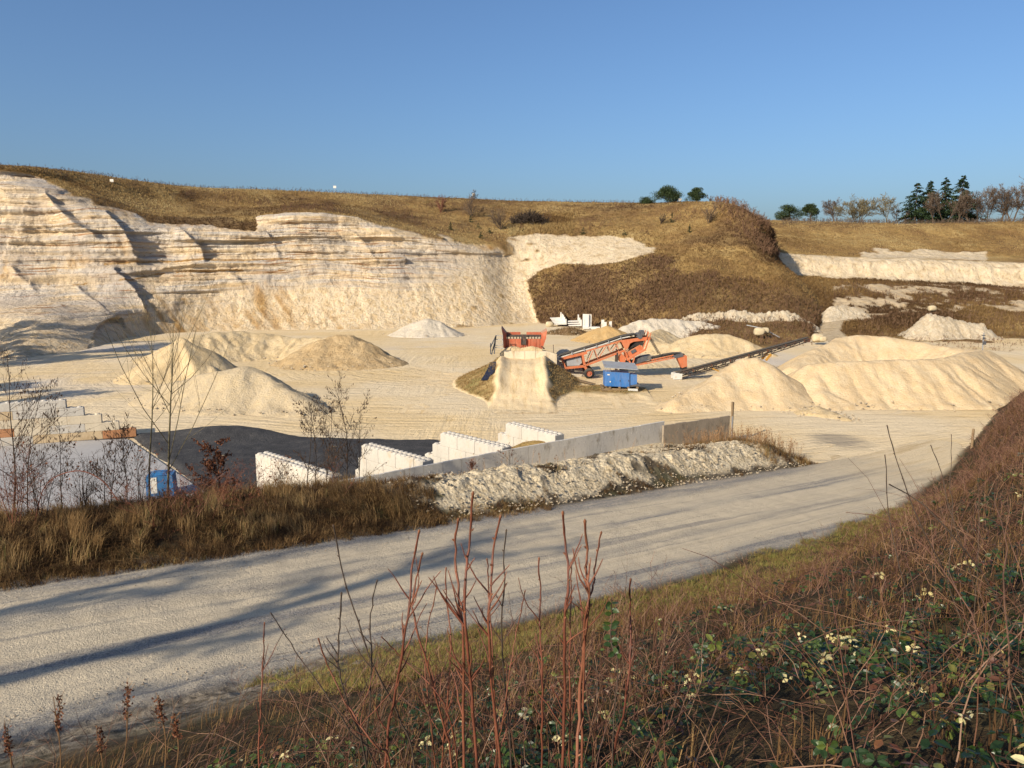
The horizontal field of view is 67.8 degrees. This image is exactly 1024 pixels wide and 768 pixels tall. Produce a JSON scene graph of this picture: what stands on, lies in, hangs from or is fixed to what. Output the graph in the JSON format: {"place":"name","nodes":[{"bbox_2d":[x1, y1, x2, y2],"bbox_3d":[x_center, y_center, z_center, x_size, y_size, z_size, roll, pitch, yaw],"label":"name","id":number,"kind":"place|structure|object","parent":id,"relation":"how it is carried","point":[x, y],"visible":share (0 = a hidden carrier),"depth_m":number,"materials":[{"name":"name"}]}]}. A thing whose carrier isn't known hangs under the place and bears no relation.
{"place":"outdoors","nodes":[
{"label":"outdoors","id":0,"kind":"place"},
{"bbox_2d":[0,439,197,511],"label":"concrete floor","id":1,"kind":"structure","parent":0,"point":[86,448],"depth_m":48.68,"materials":[{"name":"concrete"}]},
{"bbox_2d":[33,433,68,443],"bbox_3d":[-33.775,3.910,55.888,2.226,0.695,0.596,-3,10,-21],"label":"concrete block","id":2,"kind":"object","parent":1,"relation":"on","point":[45,439],"depth_m":55.62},
{"bbox_2d":[50,424,84,433],"bbox_3d":[-32.724,3.234,56.194,2.226,0.695,0.596,-3,10,-21],"label":"concrete block","id":3,"kind":"object","parent":2,"relation":"on","point":[72,428],"depth_m":55.95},
{"bbox_2d":[67,413,102,424],"bbox_3d":[-31.674,2.558,56.499,2.226,0.695,0.596,-3,10,-21],"label":"concrete block","id":4,"kind":"object","parent":3,"relation":"on","point":[88,418],"depth_m":56.27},
{"bbox_2d":[48,406,84,417],"bbox_3d":[-32.715,2.009,56.004,2.226,0.695,0.596,-3,10,-21],"label":"concrete block","id":5,"kind":"object","parent":4,"relation":"on","point":[72,409],"depth_m":55.82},
{"bbox_2d":[30,398,66,409],"bbox_3d":[-33.757,1.459,55.510,2.226,0.695,0.596,-3,10,-21],"label":"concrete block","id":6,"kind":"object","parent":5,"relation":"on","point":[61,403],"depth_m":55.30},
{"bbox_2d":[146,470,177,498],"bbox_3d":[-19.746,5.582,42.940,1.450,1.375,1.200,-2,9,-14],"label":"portable toilet","id":7,"kind":"object","parent":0,"point":[158,473],"visible":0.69,"depth_m":42.42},
{"bbox_2d":[133,425,439,490],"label":"asphalt ground","id":8,"kind":"structure","parent":0,"point":[246,443],"depth_m":54.01,"materials":[{"name":"asphalt"}]},
{"bbox_3d":[-6.241,5.863,43.408,1.580,0.875,0.780,8,12,43],"label":"concrete block","id":9,"kind":"object","parent":8,"relation":"on","visible":0},
{"bbox_2d":[383,465,399,472],"bbox_3d":[-6.569,5.025,43.588,1.580,0.875,0.780,8,12,43],"label":"concrete block","id":10,"kind":"object","parent":9,"relation":"on","point":[386,468],"depth_m":43.50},
{"bbox_2d":[378,447,403,467],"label":"concrete block","id":11,"kind":"structure","parent":10,"relation":"on","point":[386,454],"depth_m":43.53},
{"bbox_2d":[0,166,820,358],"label":"quarry hill","id":12,"kind":"structure","parent":0,"point":[66,255],"depth_m":160.10,"materials":[{"name":"stone"}]},
{"bbox_2d":[0,162,633,203],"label":"edge weeds","id":13,"kind":"object","parent":12,"relation":"on","point":[160,183],"visible":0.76,"depth_m":208.28,"materials":[{"name":"brown plant"}]},
{"bbox_2d":[0,164,822,343],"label":"hill grass","id":14,"kind":"structure","parent":12,"relation":"on","point":[551,227],"depth_m":173.75,"materials":[{"name":"plant"}]},
{"bbox_2d":[180,189,751,237],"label":"hill scrub","id":15,"kind":"object","parent":12,"relation":"on","point":[289,203],"visible":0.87,"depth_m":193.86,"materials":[{"name":"brown plant"}]},
{"bbox_2d":[509,208,551,224],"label":"bush","id":16,"kind":"object","parent":12,"relation":"on","point":[529,216],"visible":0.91,"depth_m":200.81,"materials":[{"name":"brown plant"}]},
{"bbox_2d":[649,185,682,201],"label":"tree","id":17,"kind":"object","parent":12,"relation":"on","point":[671,194],"visible":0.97,"depth_m":222.66,"materials":[{"name":"green plant"}]},
{"bbox_2d":[526,251,823,346],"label":"slope scrub","id":18,"kind":"object","parent":12,"relation":"on","point":[670,306],"visible":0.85,"depth_m":157.09,"materials":[{"name":"brown plant"}]},
{"bbox_2d":[711,195,780,256],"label":"red scrub","id":19,"kind":"object","parent":12,"relation":"on","point":[769,248],"visible":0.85,"depth_m":175.51,"materials":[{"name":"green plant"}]},
{"bbox_2d":[0,370,1023,767],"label":"gravel road","id":20,"kind":"structure","parent":0,"point":[110,634],"depth_m":20.96,"materials":[{"name":"gravel"}]},
{"bbox_2d":[0,440,51,527],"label":"bare bush","id":21,"kind":"object","parent":20,"relation":"on","point":[16,483],"visible":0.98,"depth_m":24.43,"materials":[{"name":"red plant"}]},
{"bbox_2d":[0,429,70,519],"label":"bare bush","id":22,"kind":"object","parent":20,"relation":"on","point":[34,485],"visible":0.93,"depth_m":25.30,"materials":[{"name":"brown plant"}]},
{"bbox_2d":[0,378,79,508],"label":"alder sapling","id":23,"kind":"object","parent":20,"relation":"on","point":[47,428],"visible":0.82,"depth_m":26.50,"materials":[{"name":"brown plant"}]},
{"bbox_2d":[0,346,98,507],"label":"alder sapling","id":24,"kind":"object","parent":20,"relation":"on","point":[24,403],"visible":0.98,"depth_m":26.06,"materials":[{"name":"brown plant"}]},
{"bbox_2d":[40,409,81,507],"bbox_3d":[-15.811,2.835,26.576,1.289,3.908,2.001,-2,9,-11],"label":"alder sapling","id":25,"kind":"object","parent":20,"relation":"on","point":[63,440],"visible":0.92,"depth_m":26.75,"materials":[{"name":"brown plant"}]},
{"bbox_2d":[57,442,111,511],"bbox_3d":[-14.711,3.259,26.639,1.837,2.858,1.732,0,9,0],"label":"bare bush","id":26,"kind":"object","parent":20,"relation":"on","point":[90,485],"visible":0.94,"depth_m":26.48,"materials":[{"name":"brown plant"}]},
{"bbox_2d":[85,431,121,504],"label":"alder sapling","id":27,"kind":"object","parent":20,"relation":"on","point":[109,453],"visible":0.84,"depth_m":27.67,"materials":[{"name":"brown plant"}]},
{"bbox_2d":[93,412,136,498],"bbox_3d":[-14.554,2.967,28.253,1.350,3.860,1.925,0,9,0],"label":"alder sapling","id":28,"kind":"object","parent":20,"relation":"on","point":[122,447],"visible":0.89,"depth_m":28.30,"materials":[{"name":"brown plant"}]},
{"bbox_2d":[95,421,135,499],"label":"alder sapling","id":29,"kind":"object","parent":20,"relation":"on","point":[127,445],"visible":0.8,"depth_m":28.49,"materials":[{"name":"brown plant"}]},
{"bbox_2d":[114,438,165,502],"bbox_3d":[-13.513,3.269,28.012,1.589,2.756,2.037,0,9,0],"label":"bare bush","id":30,"kind":"object","parent":20,"relation":"on","point":[138,478],"visible":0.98,"depth_m":27.86,"materials":[{"name":"brown plant"}]},
{"bbox_2d":[103,260,195,497],"bbox_3d":[-13.803,0.224,29.243,3.371,9.872,2.202,-3,10,-21],"label":"poplar sapling","id":31,"kind":"object","parent":20,"relation":"on","point":[157,308],"visible":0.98,"depth_m":29.14,"materials":[{"name":"brown plant"}]},
{"bbox_2d":[95,264,245,488],"bbox_3d":[-12.924,0.243,30.378,6.280,10.001,3.520,-5,10,-28],"label":"poplar sapling","id":32,"kind":"object","parent":20,"relation":"on","point":[170,414],"visible":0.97,"depth_m":29.96,"materials":[{"name":"brown plant"}]},
{"bbox_2d":[0,456,357,539],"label":"brushwood","id":33,"kind":"object","parent":20,"relation":"on","point":[193,494],"visible":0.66,"depth_m":27.92,"materials":[{"name":"red plant"}]},
{"bbox_2d":[6,456,357,537],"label":"withered leaves","id":34,"kind":"object","parent":33,"relation":"in","point":[185,487],"visible":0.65,"depth_m":28.31,"materials":[{"name":"brown plant"}]},
{"bbox_2d":[185,437,241,493],"bbox_3d":[-11.848,3.513,30.800,2.104,2.994,2.154,2,9,13],"label":"oak sapling","id":35,"kind":"object","parent":20,"relation":"on","point":[209,465],"visible":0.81,"depth_m":30.80,"materials":[{"name":"brown plant"}]},
{"bbox_2d":[256,622,284,767],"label":"bare shoot","id":36,"kind":"object","parent":20,"relation":"on","point":[260,704],"visible":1,"depth_m":4.21,"materials":[{"name":"red plant"}]},
{"bbox_2d":[0,468,553,590],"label":"dry grass","id":37,"kind":"structure","parent":20,"relation":"on","point":[276,498],"depth_m":26.86,"materials":[{"name":"plant"}]},
{"bbox_2d":[291,396,329,482],"bbox_3d":[-9.078,3.081,34.489,1.819,4.957,1.482,-5,10,-29],"label":"alder sapling","id":38,"kind":"object","parent":20,"relation":"on","point":[301,413],"visible":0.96,"depth_m":34.38,"materials":[{"name":"brown plant"}]},
{"bbox_2d":[314,397,349,480],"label":"alder sapling","id":39,"kind":"object","parent":20,"relation":"on","point":[333,401],"visible":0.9,"depth_m":34.83,"materials":[{"name":"brown plant"}]},
{"bbox_2d":[316,368,368,477],"bbox_3d":[-7.745,2.488,35.575,2.385,6.823,2.664,4,10,24],"label":"alder sapling","id":40,"kind":"object","parent":20,"relation":"on","point":[340,411],"visible":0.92,"depth_m":35.36,"materials":[{"name":"brown plant"}]},
{"bbox_2d":[319,592,367,767],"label":"bare shoot","id":41,"kind":"object","parent":20,"relation":"on","point":[343,688],"visible":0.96,"depth_m":3.86,"materials":[{"name":"brown plant"}]},
{"bbox_2d":[318,638,396,767],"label":"bare shoot","id":42,"kind":"object","parent":20,"relation":"on","point":[366,735],"visible":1,"depth_m":3.78,"materials":[{"name":"red plant"}]},
{"bbox_2d":[340,579,378,766],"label":"bare shoot","id":43,"kind":"object","parent":20,"relation":"on","point":[371,667],"visible":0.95,"depth_m":4.07,"materials":[{"name":"brown plant"}]},
{"bbox_2d":[335,389,388,481],"bbox_3d":[-7.343,3.245,36.378,2.148,5.956,2.330,5,10,28],"label":"alder sapling","id":44,"kind":"object","parent":20,"relation":"on","point":[360,458],"visible":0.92,"depth_m":36.50,"materials":[{"name":"brown plant"}]},
{"bbox_2d":[332,524,414,767],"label":"bare shoot","id":45,"kind":"object","parent":20,"relation":"on","point":[390,698],"visible":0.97,"depth_m":4.16,"materials":[{"name":"brown plant"}]},
{"bbox_2d":[373,529,440,767],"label":"bare shoot","id":46,"kind":"object","parent":20,"relation":"on","point":[409,614],"visible":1,"depth_m":3.73,"materials":[{"name":"red plant"}]},
{"bbox_2d":[417,588,449,767],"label":"bare shoot","id":47,"kind":"object","parent":20,"relation":"on","point":[428,708],"visible":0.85,"depth_m":4.30,"materials":[{"name":"red plant"}]},
{"bbox_2d":[411,552,458,767],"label":"bare shoot","id":48,"kind":"object","parent":20,"relation":"on","point":[434,692],"visible":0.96,"depth_m":3.96,"materials":[{"name":"red plant"}]},
{"bbox_2d":[421,567,459,767],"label":"bare shoot","id":49,"kind":"object","parent":20,"relation":"on","point":[448,708],"visible":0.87,"depth_m":4.08,"materials":[{"name":"red plant"}]},
{"bbox_2d":[428,491,484,767],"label":"bare shoot","id":50,"kind":"object","parent":20,"relation":"on","point":[467,644],"visible":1,"depth_m":3.66,"materials":[{"name":"red plant"}]},
{"bbox_2d":[433,518,481,767],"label":"bare shoot","id":51,"kind":"object","parent":20,"relation":"on","point":[461,670],"visible":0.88,"depth_m":3.73,"materials":[{"name":"red plant"}]},
{"bbox_2d":[456,558,501,767],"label":"bare shoot","id":52,"kind":"object","parent":20,"relation":"on","point":[491,661],"visible":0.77,"depth_m":3.93,"materials":[{"name":"red plant"}]},
{"bbox_2d":[461,515,509,767],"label":"bare shoot","id":53,"kind":"object","parent":20,"relation":"on","point":[489,652],"visible":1,"depth_m":3.75,"materials":[{"name":"red plant"}]},
{"bbox_2d":[345,421,663,483],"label":"retaining wall","id":54,"kind":"structure","parent":20,"relation":"on","point":[603,442],"depth_m":46.53,"materials":[{"name":"grey concrete"}]},
{"bbox_2d":[492,529,519,767],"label":"bare shoot","id":55,"kind":"object","parent":20,"relation":"on","point":[502,640],"visible":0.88,"depth_m":4.36,"materials":[{"name":"brown plant"}]},
{"bbox_2d":[0,386,1023,767],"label":"bramble","id":56,"kind":"object","parent":20,"relation":"on","point":[1002,456],"depth_m":6.74,"materials":[{"name":"plant"}]},
{"bbox_2d":[9,394,1023,767],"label":"grassy bank","id":57,"kind":"structure","parent":20,"relation":"on","point":[827,622],"depth_m":10.15,"materials":[{"name":"plant"}]},
{"bbox_2d":[518,557,547,767],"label":"bare shoot","id":58,"kind":"object","parent":20,"relation":"on","point":[541,673],"visible":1,"depth_m":3.83,"materials":[{"name":"red plant"}]},
{"bbox_2d":[533,510,586,767],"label":"bare shoot","id":59,"kind":"object","parent":20,"relation":"on","point":[566,606],"visible":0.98,"depth_m":3.60,"materials":[{"name":"red plant"}]},
{"bbox_2d":[543,562,576,767],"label":"bare shoot","id":60,"kind":"object","parent":20,"relation":"on","point":[569,720],"visible":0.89,"depth_m":4.06,"materials":[{"name":"red plant"}]},
{"bbox_2d":[564,531,609,767],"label":"bare shoot","id":61,"kind":"object","parent":20,"relation":"on","point":[583,683],"visible":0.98,"depth_m":3.65,"materials":[{"name":"red plant"}]},
{"bbox_2d":[572,519,602,767],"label":"bare shoot","id":62,"kind":"object","parent":20,"relation":"on","point":[588,591],"visible":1,"depth_m":3.67,"materials":[{"name":"red plant"}]},
{"bbox_2d":[400,421,803,475],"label":"dry weeds","id":63,"kind":"object","parent":20,"relation":"on","point":[755,437],"visible":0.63,"depth_m":49.94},
{"bbox_2d":[388,441,816,519],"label":"chalk lumps","id":64,"kind":"object","parent":20,"relation":"on","point":[563,490],"visible":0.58,"depth_m":39.13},
{"bbox_2d":[575,597,630,767],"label":"privet sprig","id":65,"kind":"object","parent":20,"relation":"on","point":[607,638],"visible":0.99,"depth_m":3.65,"materials":[{"name":"green plant"}]},
{"bbox_2d":[392,435,823,521],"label":"bank grass","id":66,"kind":"structure","parent":20,"relation":"on","point":[800,459],"depth_m":46.97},
{"bbox_2d":[611,578,636,767],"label":"bare shoot","id":67,"kind":"object","parent":20,"relation":"on","point":[625,698],"visible":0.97,"depth_m":3.85,"materials":[{"name":"red plant"}]},
{"bbox_2d":[239,437,1022,694],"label":"verge grass","id":68,"kind":"structure","parent":20,"relation":"on","point":[522,642],"depth_m":20.60,"materials":[{"name":"plant"}]},
{"bbox_2d":[793,406,851,421],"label":"sand spill","id":69,"kind":"object","parent":20,"relation":"on","point":[821,412],"visible":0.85,"depth_m":66.03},
{"bbox_2d":[0,323,1023,483],"bbox_3d":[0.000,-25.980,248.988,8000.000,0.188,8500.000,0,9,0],"label":"ground","id":70,"kind":"structure","parent":0,"point":[91,389],"depth_m":73.56,"materials":[{"name":"sand"}]},
{"bbox_2d":[113,338,236,384],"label":"sand pile","id":71,"kind":"object","parent":70,"relation":"on","point":[214,361],"visible":0.62,"depth_m":85.61,"materials":[{"name":"sand"}]},
{"bbox_2d":[132,331,325,363],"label":"sand bund","id":72,"kind":"structure","parent":70,"relation":"on","point":[246,346],"depth_m":106.83,"materials":[{"name":"sand"}]},
{"bbox_2d":[128,366,334,416],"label":"sand pile","id":73,"kind":"object","parent":70,"relation":"on","point":[266,394],"visible":0.83,"depth_m":68.76,"materials":[{"name":"sand"}]},
{"bbox_2d":[269,335,407,370],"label":"sand pile","id":74,"kind":"object","parent":70,"relation":"on","point":[344,352],"visible":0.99,"depth_m":97.72,"materials":[{"name":"sand"}]},
{"bbox_2d":[387,319,464,337],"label":"sand pile","id":75,"kind":"object","parent":70,"relation":"on","point":[430,328],"visible":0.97,"depth_m":138.49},
{"bbox_2d":[107,331,1002,422],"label":"loose stones","id":76,"kind":"object","parent":70,"relation":"on","point":[800,415],"visible":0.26,"depth_m":69.33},
{"bbox_2d":[571,326,632,343],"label":"sand pile","id":77,"kind":"object","parent":70,"relation":"on","point":[596,335],"visible":0.65,"depth_m":129.04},
{"bbox_2d":[557,330,686,378],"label":"screening plant","id":78,"kind":"object","parent":70,"relation":"on","point":[634,346],"visible":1,"depth_m":87.82,"materials":[{"name":"orange metal"}]},
{"bbox_2d":[618,318,720,337],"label":"sand pile","id":79,"kind":"object","parent":70,"relation":"on","point":[677,327],"visible":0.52,"depth_m":138.10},
{"bbox_2d":[662,416,729,444],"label":"retaining wall","id":80,"kind":"structure","parent":70,"relation":"on","point":[681,428],"depth_m":53.84,"materials":[{"name":"concrete"}]},
{"bbox_2d":[617,329,777,358],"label":"sand pile","id":81,"kind":"object","parent":70,"relation":"on","point":[708,346],"visible":0.73,"depth_m":110.37,"materials":[{"name":"sand"}]},
{"bbox_2d":[655,358,815,412],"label":"sand pile","id":82,"kind":"object","parent":70,"relation":"on","point":[744,384],"visible":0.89,"depth_m":70.37,"materials":[{"name":"sand"}]},
{"bbox_2d":[671,337,810,378],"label":"stacking conveyor","id":83,"kind":"object","parent":70,"relation":"on","point":[679,375],"visible":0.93,"depth_m":88.33,"materials":[{"name":"metal"}]},
{"bbox_2d":[777,335,1023,410],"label":"sand pile","id":84,"kind":"object","parent":70,"relation":"on","point":[844,373],"visible":0.94,"depth_m":73.20,"materials":[{"name":"sand"}]},
{"bbox_2d":[858,308,1023,350],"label":"field scrub","id":85,"kind":"object","parent":70,"relation":"on","point":[950,315],"visible":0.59,"depth_m":147.67,"materials":[{"name":"brown plant"}]},
{"bbox_2d":[898,313,1003,340],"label":"chalk rubble heap","id":86,"kind":"object","parent":70,"relation":"on","point":[934,327],"visible":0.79,"depth_m":133.60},
{"bbox_3d":[-5.075,6.034,42.325,1.580,0.875,0.780,8,12,43],"label":"concrete block","id":87,"kind":"object","parent":70,"relation":"on","visible":0},
{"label":"concrete block","id":88,"kind":"object","parent":87,"relation":"on","visible":0},
{"bbox_2d":[395,451,421,468],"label":"concrete block","id":89,"kind":"structure","parent":88,"relation":"on","point":[405,459],"depth_m":42.48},
{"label":"concrete block","id":90,"kind":"object","parent":70,"relation":"on","visible":0},
{"bbox_2d":[466,452,476,456],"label":"concrete block","id":91,"kind":"structure","parent":90,"relation":"on","point":[469,454],"depth_m":46.44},
{"bbox_2d":[457,435,481,453],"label":"concrete block","id":92,"kind":"structure","parent":91,"relation":"on","point":[465,443],"depth_m":46.62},
{"bbox_2d":[0,0,1023,223],"label":"sky","id":93,"kind":"structure","parent":0,"point":[769,105],"materials":[{"name":"blue"}]},
{"bbox_2d":[399,355,658,413],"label":"ramp ground","id":94,"kind":"structure","parent":0,"point":[522,383],"depth_m":76.09,"materials":[{"name":"sand"}]},
{"bbox_2d":[499,346,542,357],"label":"sand heap","id":95,"kind":"object","parent":94,"relation":"on","point":[529,348],"visible":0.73,"depth_m":86.97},
{"bbox_2d":[501,326,546,350],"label":"feed hopper","id":96,"kind":"object","parent":95,"relation":"on","point":[523,341],"visible":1,"depth_m":87.47,"materials":[{"name":"red paint"}]},
{"bbox_2d":[504,351,556,363],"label":"abutment wall","id":97,"kind":"structure","parent":94,"relation":"on","point":[551,357],"depth_m":86.60,"materials":[{"name":"concrete"}]},
{"bbox_2d":[455,357,644,402],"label":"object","id":98,"kind":"structure","parent":94,"relation":"on","point":[485,384],"depth_m":80.18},
{"bbox_2d":[600,361,639,391],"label":"generator","id":99,"kind":"object","parent":94,"relation":"on","point":[618,380],"visible":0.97,"depth_m":77.90,"materials":[{"name":"blue paint"}]},
{"bbox_2d":[770,220,1023,342],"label":"terraced hill","id":100,"kind":"structure","parent":0,"point":[931,265],"depth_m":202.00,"materials":[{"name":"stone"}]},
{"bbox_2d":[680,309,821,332],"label":"chalk rubble heap","id":101,"kind":"object","parent":100,"relation":"on","point":[787,315],"visible":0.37,"depth_m":144.71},
{"bbox_2d":[774,204,803,220],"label":"pine tree","id":102,"kind":"object","parent":100,"relation":"on","point":[789,211],"visible":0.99,"depth_m":278.20,"materials":[{"name":"green plant"}]},
{"bbox_2d":[820,305,870,322],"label":"chalk rubble heap","id":103,"kind":"object","parent":100,"relation":"on","point":[836,313],"visible":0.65,"depth_m":153.53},
{"bbox_2d":[831,193,882,221],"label":"bare tree","id":104,"kind":"object","parent":100,"relation":"on","point":[861,209],"visible":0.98,"depth_m":278.46,"materials":[{"name":"brown plant"}]},
{"bbox_2d":[768,219,1023,337],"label":"terrace grass","id":105,"kind":"structure","parent":100,"relation":"on","point":[856,328],"depth_m":176.58,"materials":[{"name":"plant"}]},
{"bbox_2d":[781,217,1023,224],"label":"terrace edge weeds","id":106,"kind":"object","parent":100,"relation":"on","point":[893,222],"visible":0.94,"depth_m":264.62,"materials":[{"name":"brown plant"}]},
{"bbox_2d":[888,183,935,223],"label":"spruce tree","id":107,"kind":"object","parent":100,"relation":"on","point":[914,213],"visible":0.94,"depth_m":284.19,"materials":[{"name":"green plant"}]},
{"bbox_2d":[833,279,1023,305],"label":"terrace scrub","id":108,"kind":"object","parent":100,"relation":"on","point":[919,292],"visible":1,"depth_m":174.00,"materials":[{"name":"brown plant"}]},
{"bbox_2d":[930,177,956,222],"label":"spruce tree","id":109,"kind":"object","parent":100,"relation":"on","point":[945,189],"visible":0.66,"depth_m":287.43,"materials":[{"name":"green plant"}]},
{"bbox_2d":[933,175,986,221],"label":"spruce tree","id":110,"kind":"object","parent":100,"relation":"on","point":[970,215],"visible":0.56,"depth_m":285.31,"materials":[{"name":"green plant"}]},
{"bbox_2d":[970,188,1001,220],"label":"bare tree","id":111,"kind":"object","parent":100,"relation":"on","point":[978,207],"visible":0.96,"depth_m":278.14,"materials":[{"name":"grey plant"}]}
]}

